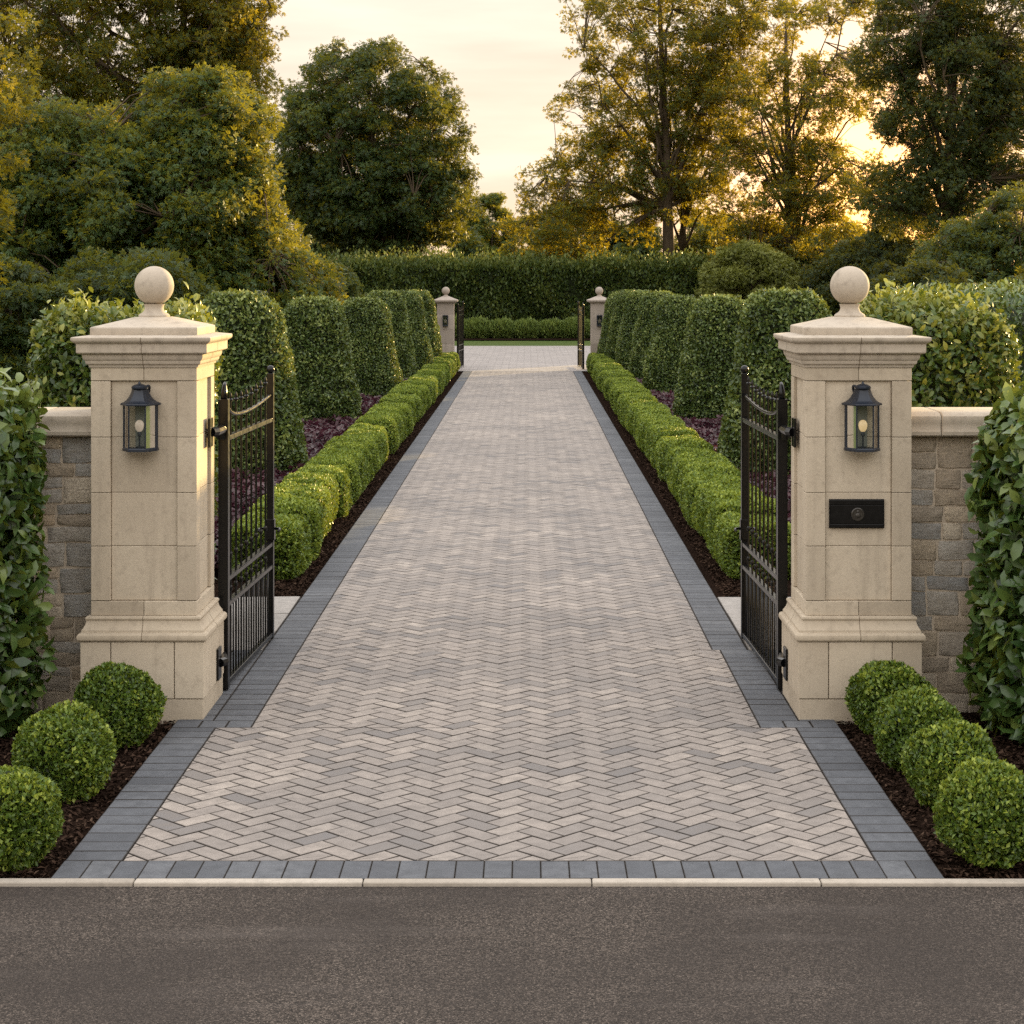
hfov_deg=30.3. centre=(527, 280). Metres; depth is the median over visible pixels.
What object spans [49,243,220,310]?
dark shrub
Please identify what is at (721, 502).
hedge plant
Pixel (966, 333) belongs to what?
laurel shrub
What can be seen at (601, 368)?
hedge plant
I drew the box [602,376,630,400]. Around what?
hedge plant
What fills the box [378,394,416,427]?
hedge plant
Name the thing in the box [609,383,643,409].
hedge plant
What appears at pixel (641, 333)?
topiary column
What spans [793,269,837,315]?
round bush
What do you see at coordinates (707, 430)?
ground cover
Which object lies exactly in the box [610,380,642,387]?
hedge plant
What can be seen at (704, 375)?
topiary column
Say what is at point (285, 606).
path
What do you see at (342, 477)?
hedge plant
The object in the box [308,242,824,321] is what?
tall hedge
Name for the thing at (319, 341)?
topiary column
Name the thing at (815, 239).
bushy tree
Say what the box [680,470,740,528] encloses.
hedge plant
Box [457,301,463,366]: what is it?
iron gate
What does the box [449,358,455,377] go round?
hedge plant
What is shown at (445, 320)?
wall light
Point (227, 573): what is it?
iron gate
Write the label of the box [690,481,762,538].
hedge plant
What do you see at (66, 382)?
laurel shrub
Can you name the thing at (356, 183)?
round tree
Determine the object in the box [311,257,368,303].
dark shrub
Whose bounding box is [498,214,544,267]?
bushy tree
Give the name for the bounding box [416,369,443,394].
hedge plant
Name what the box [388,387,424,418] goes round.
hedge plant
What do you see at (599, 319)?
wall light
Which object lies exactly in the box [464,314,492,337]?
shrub
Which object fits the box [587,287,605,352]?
gate pier
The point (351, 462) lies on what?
hedge plant
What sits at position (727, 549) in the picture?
hedge plant
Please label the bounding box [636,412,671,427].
hedge plant
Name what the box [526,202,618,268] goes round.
bushy tree
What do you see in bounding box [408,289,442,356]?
topiary column
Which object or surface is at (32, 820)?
box ball
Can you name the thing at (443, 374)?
hedge plant
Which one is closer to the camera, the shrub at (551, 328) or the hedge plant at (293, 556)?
the hedge plant at (293, 556)
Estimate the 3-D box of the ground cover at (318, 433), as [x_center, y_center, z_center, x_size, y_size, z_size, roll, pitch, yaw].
[-3.471,2.203,32.170,2.024,0.430,34.031,0,0,0]
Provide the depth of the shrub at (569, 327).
79.60 m
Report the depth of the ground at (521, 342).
74.39 m
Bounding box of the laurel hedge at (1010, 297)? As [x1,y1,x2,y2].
[890,277,1023,390]
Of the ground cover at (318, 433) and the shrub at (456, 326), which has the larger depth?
the shrub at (456, 326)
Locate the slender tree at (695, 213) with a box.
[648,19,775,254]
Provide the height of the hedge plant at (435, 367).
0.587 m
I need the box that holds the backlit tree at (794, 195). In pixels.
[686,0,896,278]
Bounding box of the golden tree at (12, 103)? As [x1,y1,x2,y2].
[0,7,44,284]
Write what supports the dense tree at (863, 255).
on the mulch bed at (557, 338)
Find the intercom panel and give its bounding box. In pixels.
[829,499,883,527]
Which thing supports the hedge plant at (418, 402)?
on the mulch bed at (450, 384)
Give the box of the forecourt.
[455,346,589,370]
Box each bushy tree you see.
[299,232,414,268]
[410,207,489,267]
[466,191,523,256]
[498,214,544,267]
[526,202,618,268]
[590,221,662,260]
[674,212,759,268]
[746,211,823,254]
[812,218,875,253]
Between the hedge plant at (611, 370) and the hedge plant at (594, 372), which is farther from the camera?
the hedge plant at (594, 372)
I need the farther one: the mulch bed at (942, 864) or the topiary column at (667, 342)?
the topiary column at (667, 342)
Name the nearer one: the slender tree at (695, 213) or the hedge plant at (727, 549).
the hedge plant at (727, 549)
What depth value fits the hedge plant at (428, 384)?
36.23 m
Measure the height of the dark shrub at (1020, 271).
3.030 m
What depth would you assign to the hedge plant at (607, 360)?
46.18 m
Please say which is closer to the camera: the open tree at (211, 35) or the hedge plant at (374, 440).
the hedge plant at (374, 440)
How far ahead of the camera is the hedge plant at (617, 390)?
34.23 m
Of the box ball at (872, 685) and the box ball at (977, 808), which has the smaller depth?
the box ball at (977, 808)
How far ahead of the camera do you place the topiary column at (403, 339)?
41.19 m
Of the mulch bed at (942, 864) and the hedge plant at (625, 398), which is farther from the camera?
the hedge plant at (625, 398)
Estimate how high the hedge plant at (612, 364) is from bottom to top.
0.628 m
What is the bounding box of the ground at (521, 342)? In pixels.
[454,340,591,886]
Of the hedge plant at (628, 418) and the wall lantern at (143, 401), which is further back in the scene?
the hedge plant at (628, 418)
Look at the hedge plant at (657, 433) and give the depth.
24.30 m
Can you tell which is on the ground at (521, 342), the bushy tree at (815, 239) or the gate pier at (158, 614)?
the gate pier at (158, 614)
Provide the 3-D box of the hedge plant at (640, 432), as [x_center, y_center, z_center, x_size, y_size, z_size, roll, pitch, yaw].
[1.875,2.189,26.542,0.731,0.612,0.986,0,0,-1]
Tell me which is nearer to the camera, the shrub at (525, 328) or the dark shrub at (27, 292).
the dark shrub at (27, 292)
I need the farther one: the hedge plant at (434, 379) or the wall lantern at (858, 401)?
the hedge plant at (434, 379)
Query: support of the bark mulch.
on the mulch bed at (128, 772)
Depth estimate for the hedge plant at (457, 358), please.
49.95 m
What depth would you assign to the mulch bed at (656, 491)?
20.19 m
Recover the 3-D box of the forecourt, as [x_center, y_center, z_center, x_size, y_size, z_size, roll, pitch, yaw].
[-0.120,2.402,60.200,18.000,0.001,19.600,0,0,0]
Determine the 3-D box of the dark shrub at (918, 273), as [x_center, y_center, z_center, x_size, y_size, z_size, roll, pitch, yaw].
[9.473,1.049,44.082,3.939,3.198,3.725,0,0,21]
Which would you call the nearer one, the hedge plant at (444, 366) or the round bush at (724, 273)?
the hedge plant at (444, 366)
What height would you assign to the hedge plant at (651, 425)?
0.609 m
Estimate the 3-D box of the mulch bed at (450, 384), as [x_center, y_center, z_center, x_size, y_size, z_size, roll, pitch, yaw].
[-3.522,2.420,32.380,3.597,0.001,36.040,0,0,0]
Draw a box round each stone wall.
[9,407,91,712]
[910,407,992,712]
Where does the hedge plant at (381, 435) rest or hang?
on the mulch bed at (450, 384)
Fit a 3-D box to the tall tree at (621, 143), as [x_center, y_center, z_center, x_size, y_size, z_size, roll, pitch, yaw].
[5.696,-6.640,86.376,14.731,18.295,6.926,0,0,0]
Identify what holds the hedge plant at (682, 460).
on the mulch bed at (656, 491)
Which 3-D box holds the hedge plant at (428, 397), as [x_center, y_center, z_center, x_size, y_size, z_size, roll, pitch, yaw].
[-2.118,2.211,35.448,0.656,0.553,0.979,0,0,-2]
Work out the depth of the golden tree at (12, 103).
30.36 m
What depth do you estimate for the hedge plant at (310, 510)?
16.30 m
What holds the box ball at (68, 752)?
on the mulch bed at (128, 772)
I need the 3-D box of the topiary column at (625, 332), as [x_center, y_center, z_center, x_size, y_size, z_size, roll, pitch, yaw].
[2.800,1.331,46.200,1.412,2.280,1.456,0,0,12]
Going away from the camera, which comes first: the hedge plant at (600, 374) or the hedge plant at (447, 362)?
the hedge plant at (600, 374)
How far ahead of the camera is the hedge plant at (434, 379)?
38.40 m
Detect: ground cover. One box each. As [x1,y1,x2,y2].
[214,377,406,567]
[625,369,791,522]
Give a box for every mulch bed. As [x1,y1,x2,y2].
[0,713,173,877]
[214,372,462,597]
[455,337,589,339]
[582,372,790,597]
[838,713,1023,878]
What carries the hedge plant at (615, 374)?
on the mulch bed at (656, 491)
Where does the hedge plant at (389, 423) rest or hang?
on the mulch bed at (450, 384)
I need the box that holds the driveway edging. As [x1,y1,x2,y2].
[51,371,944,879]
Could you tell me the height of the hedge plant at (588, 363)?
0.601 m
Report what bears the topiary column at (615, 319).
on the mulch bed at (656, 491)
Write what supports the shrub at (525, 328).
on the mulch bed at (557, 338)
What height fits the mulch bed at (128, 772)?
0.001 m
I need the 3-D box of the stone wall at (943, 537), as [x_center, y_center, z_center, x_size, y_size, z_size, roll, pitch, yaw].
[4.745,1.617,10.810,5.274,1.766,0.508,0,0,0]
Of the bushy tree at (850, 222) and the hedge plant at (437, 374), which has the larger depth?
the bushy tree at (850, 222)
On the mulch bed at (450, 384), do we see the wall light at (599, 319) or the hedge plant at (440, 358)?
the hedge plant at (440, 358)
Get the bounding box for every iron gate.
[214,365,280,689]
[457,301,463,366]
[577,301,583,368]
[734,365,790,689]
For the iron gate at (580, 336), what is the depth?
52.17 m
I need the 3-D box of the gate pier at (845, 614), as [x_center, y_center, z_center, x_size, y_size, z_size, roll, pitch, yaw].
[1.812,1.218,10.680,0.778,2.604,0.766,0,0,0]
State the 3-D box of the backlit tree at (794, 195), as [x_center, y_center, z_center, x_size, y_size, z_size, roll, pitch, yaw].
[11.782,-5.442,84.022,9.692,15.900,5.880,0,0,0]
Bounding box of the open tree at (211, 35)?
[0,0,288,243]
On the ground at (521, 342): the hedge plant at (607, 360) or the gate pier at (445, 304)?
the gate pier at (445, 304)
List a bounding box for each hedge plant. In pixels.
[232,510,312,580]
[248,492,324,560]
[274,481,331,539]
[282,471,340,523]
[297,463,353,517]
[306,454,361,503]
[316,447,367,493]
[323,434,382,473]
[326,441,374,484]
[343,428,388,465]
[348,423,389,461]
[354,414,400,454]
[365,410,404,444]
[369,406,407,442]
[371,402,413,435]
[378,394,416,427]
[382,401,413,426]
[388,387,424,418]
[394,393,422,422]
[395,383,426,413]
[402,380,433,402]
[407,375,437,396]
[409,377,436,404]
[412,374,438,395]
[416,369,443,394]
[419,384,431,409]
[420,368,445,388]
[421,366,446,380]
[422,363,447,385]
[425,363,450,381]
[432,359,451,375]
[434,357,452,378]
[437,355,456,375]
[442,351,460,371]
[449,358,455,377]
[586,353,603,372]
[590,357,612,376]
[591,354,611,359]
[591,362,603,382]
[592,359,616,370]
[595,362,622,380]
[596,365,624,388]
[597,370,605,391]
[600,369,631,391]
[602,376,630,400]
[604,372,634,378]
[608,377,637,400]
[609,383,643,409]
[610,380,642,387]
[612,385,640,414]
[617,392,651,420]
[619,386,651,395]
[619,393,657,426]
[624,399,658,427]
[624,402,670,434]
[632,406,671,440]
[635,414,685,452]
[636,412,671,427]
[644,420,685,461]
[650,425,698,468]
[654,434,696,472]
[656,436,713,481]
[665,446,716,492]
[668,452,730,502]
[676,460,740,509]
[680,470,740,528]
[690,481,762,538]
[704,490,775,558]
[713,511,791,580]
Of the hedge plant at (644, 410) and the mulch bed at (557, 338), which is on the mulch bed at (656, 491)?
the hedge plant at (644, 410)
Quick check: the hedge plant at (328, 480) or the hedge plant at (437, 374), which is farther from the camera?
the hedge plant at (437, 374)
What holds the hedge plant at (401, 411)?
on the mulch bed at (450, 384)
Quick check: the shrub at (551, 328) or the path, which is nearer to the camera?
the path
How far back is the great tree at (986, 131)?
66.99 m
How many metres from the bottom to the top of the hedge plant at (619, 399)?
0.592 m
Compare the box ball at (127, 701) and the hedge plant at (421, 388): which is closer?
the box ball at (127, 701)
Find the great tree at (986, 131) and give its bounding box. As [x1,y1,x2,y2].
[837,0,1023,263]
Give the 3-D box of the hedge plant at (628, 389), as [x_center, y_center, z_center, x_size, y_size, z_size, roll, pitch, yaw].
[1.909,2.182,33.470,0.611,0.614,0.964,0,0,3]
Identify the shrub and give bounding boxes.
[0,252,81,393]
[0,367,59,738]
[26,281,224,578]
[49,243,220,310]
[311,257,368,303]
[455,314,464,337]
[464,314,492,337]
[487,315,514,337]
[512,316,542,337]
[535,316,564,337]
[559,315,589,337]
[857,277,1023,406]
[860,258,974,306]
[955,381,1023,745]
[973,264,1023,287]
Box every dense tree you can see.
[0,60,348,328]
[801,197,939,314]
[902,180,1023,285]
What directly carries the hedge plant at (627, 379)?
on the mulch bed at (656, 491)
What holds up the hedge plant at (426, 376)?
on the mulch bed at (450, 384)
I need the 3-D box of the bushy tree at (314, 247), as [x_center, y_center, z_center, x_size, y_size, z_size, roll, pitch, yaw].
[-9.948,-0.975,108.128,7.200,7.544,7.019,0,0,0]
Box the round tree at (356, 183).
[266,34,490,259]
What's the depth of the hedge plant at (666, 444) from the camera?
22.50 m
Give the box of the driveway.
[124,371,874,861]
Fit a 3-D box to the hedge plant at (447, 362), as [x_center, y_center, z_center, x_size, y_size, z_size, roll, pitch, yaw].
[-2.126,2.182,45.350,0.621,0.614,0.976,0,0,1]
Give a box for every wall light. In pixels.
[443,315,447,325]
[597,315,601,325]
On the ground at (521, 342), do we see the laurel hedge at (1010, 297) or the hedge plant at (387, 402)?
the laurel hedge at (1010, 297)
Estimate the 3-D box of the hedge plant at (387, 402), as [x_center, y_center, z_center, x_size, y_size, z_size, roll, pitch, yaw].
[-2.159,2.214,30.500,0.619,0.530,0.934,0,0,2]
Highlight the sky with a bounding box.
[0,0,1023,258]
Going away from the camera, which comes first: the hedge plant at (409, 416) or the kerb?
the kerb
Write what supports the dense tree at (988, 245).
on the ground at (521, 342)
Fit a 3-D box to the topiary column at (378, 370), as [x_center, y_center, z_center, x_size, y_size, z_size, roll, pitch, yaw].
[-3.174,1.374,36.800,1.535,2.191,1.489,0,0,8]
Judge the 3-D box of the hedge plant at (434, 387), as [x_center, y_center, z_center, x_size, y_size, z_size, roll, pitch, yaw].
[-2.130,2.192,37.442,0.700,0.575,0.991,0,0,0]
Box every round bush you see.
[693,237,802,299]
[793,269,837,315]
[841,259,905,303]
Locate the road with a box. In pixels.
[0,887,1023,1023]
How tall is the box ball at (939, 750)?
0.455 m
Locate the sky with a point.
(505, 56)
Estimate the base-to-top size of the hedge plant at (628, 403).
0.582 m
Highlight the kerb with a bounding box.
[0,878,1023,886]
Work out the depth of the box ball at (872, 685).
9.99 m
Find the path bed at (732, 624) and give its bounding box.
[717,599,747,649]
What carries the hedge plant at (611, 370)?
on the mulch bed at (656, 491)
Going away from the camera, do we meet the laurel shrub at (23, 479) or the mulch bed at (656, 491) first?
the laurel shrub at (23, 479)
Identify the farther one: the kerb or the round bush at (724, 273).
the round bush at (724, 273)
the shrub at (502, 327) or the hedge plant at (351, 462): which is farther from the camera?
the shrub at (502, 327)
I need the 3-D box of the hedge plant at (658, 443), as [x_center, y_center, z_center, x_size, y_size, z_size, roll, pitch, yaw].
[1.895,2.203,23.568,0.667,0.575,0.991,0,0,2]
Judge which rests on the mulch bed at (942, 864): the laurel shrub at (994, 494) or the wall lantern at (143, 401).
the laurel shrub at (994, 494)
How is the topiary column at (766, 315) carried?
on the mulch bed at (656, 491)
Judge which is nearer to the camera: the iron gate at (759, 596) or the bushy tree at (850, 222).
the iron gate at (759, 596)
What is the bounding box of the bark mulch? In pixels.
[0,399,1023,878]
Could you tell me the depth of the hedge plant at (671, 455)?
21.65 m
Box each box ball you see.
[0,764,64,872]
[10,699,117,803]
[73,660,166,749]
[844,659,934,734]
[872,683,962,771]
[898,718,998,808]
[931,756,1023,868]
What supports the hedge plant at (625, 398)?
on the mulch bed at (656, 491)
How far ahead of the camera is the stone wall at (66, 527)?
10.63 m
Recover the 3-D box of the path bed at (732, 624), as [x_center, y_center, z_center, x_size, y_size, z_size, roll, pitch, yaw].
[2.416,2.411,13.340,1.968,0.001,2.080,0,0,0]
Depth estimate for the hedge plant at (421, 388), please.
34.15 m
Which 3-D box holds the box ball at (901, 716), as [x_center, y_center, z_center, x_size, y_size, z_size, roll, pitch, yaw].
[1.933,2.223,9.329,0.463,0.461,0.457,0,0,0]
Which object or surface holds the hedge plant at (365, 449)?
on the mulch bed at (450, 384)
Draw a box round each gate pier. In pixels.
[70,266,231,723]
[434,287,457,352]
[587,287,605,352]
[773,266,931,723]
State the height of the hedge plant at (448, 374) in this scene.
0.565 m
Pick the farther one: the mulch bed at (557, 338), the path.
the mulch bed at (557, 338)
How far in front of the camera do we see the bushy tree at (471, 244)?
110.64 m
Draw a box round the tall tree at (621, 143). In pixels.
[492,0,808,261]
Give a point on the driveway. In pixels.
(506, 653)
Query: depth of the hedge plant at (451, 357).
48.02 m
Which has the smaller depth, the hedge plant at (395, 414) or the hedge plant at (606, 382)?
the hedge plant at (395, 414)
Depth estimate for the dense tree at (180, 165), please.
43.92 m
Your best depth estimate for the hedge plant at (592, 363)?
47.01 m
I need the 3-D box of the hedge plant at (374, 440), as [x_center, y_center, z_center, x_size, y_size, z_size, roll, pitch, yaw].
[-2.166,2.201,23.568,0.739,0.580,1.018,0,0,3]
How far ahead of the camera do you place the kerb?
7.54 m
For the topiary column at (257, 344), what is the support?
on the mulch bed at (450, 384)
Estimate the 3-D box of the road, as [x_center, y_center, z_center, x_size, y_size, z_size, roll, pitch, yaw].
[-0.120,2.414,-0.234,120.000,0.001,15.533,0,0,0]
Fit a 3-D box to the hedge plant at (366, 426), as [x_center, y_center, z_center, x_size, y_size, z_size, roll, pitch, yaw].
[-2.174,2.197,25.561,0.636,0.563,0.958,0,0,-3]
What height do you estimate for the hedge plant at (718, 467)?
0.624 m
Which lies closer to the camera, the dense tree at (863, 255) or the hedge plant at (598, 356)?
the hedge plant at (598, 356)
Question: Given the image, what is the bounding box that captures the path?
[214,596,790,649]
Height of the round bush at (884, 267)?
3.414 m
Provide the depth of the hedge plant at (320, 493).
17.60 m
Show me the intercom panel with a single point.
(856, 513)
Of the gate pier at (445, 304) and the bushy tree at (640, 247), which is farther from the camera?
the bushy tree at (640, 247)
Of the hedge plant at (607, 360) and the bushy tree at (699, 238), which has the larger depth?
the bushy tree at (699, 238)
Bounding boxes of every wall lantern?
[120,381,160,451]
[841,381,881,451]
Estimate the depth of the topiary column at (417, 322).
44.66 m
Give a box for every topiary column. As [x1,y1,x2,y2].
[202,287,308,484]
[283,295,361,422]
[342,296,403,397]
[367,289,416,379]
[398,290,433,371]
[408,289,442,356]
[597,291,619,353]
[604,289,639,360]
[615,289,653,369]
[627,290,674,378]
[642,293,696,393]
[672,293,745,420]
[716,286,832,474]
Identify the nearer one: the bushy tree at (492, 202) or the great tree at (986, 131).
the great tree at (986, 131)
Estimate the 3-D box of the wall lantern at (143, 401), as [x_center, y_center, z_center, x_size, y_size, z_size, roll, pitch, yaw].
[-2.124,0.739,10.327,0.217,0.380,0.151,0,0,0]
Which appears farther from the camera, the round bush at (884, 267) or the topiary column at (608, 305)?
the round bush at (884, 267)
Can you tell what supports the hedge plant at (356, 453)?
on the mulch bed at (450, 384)

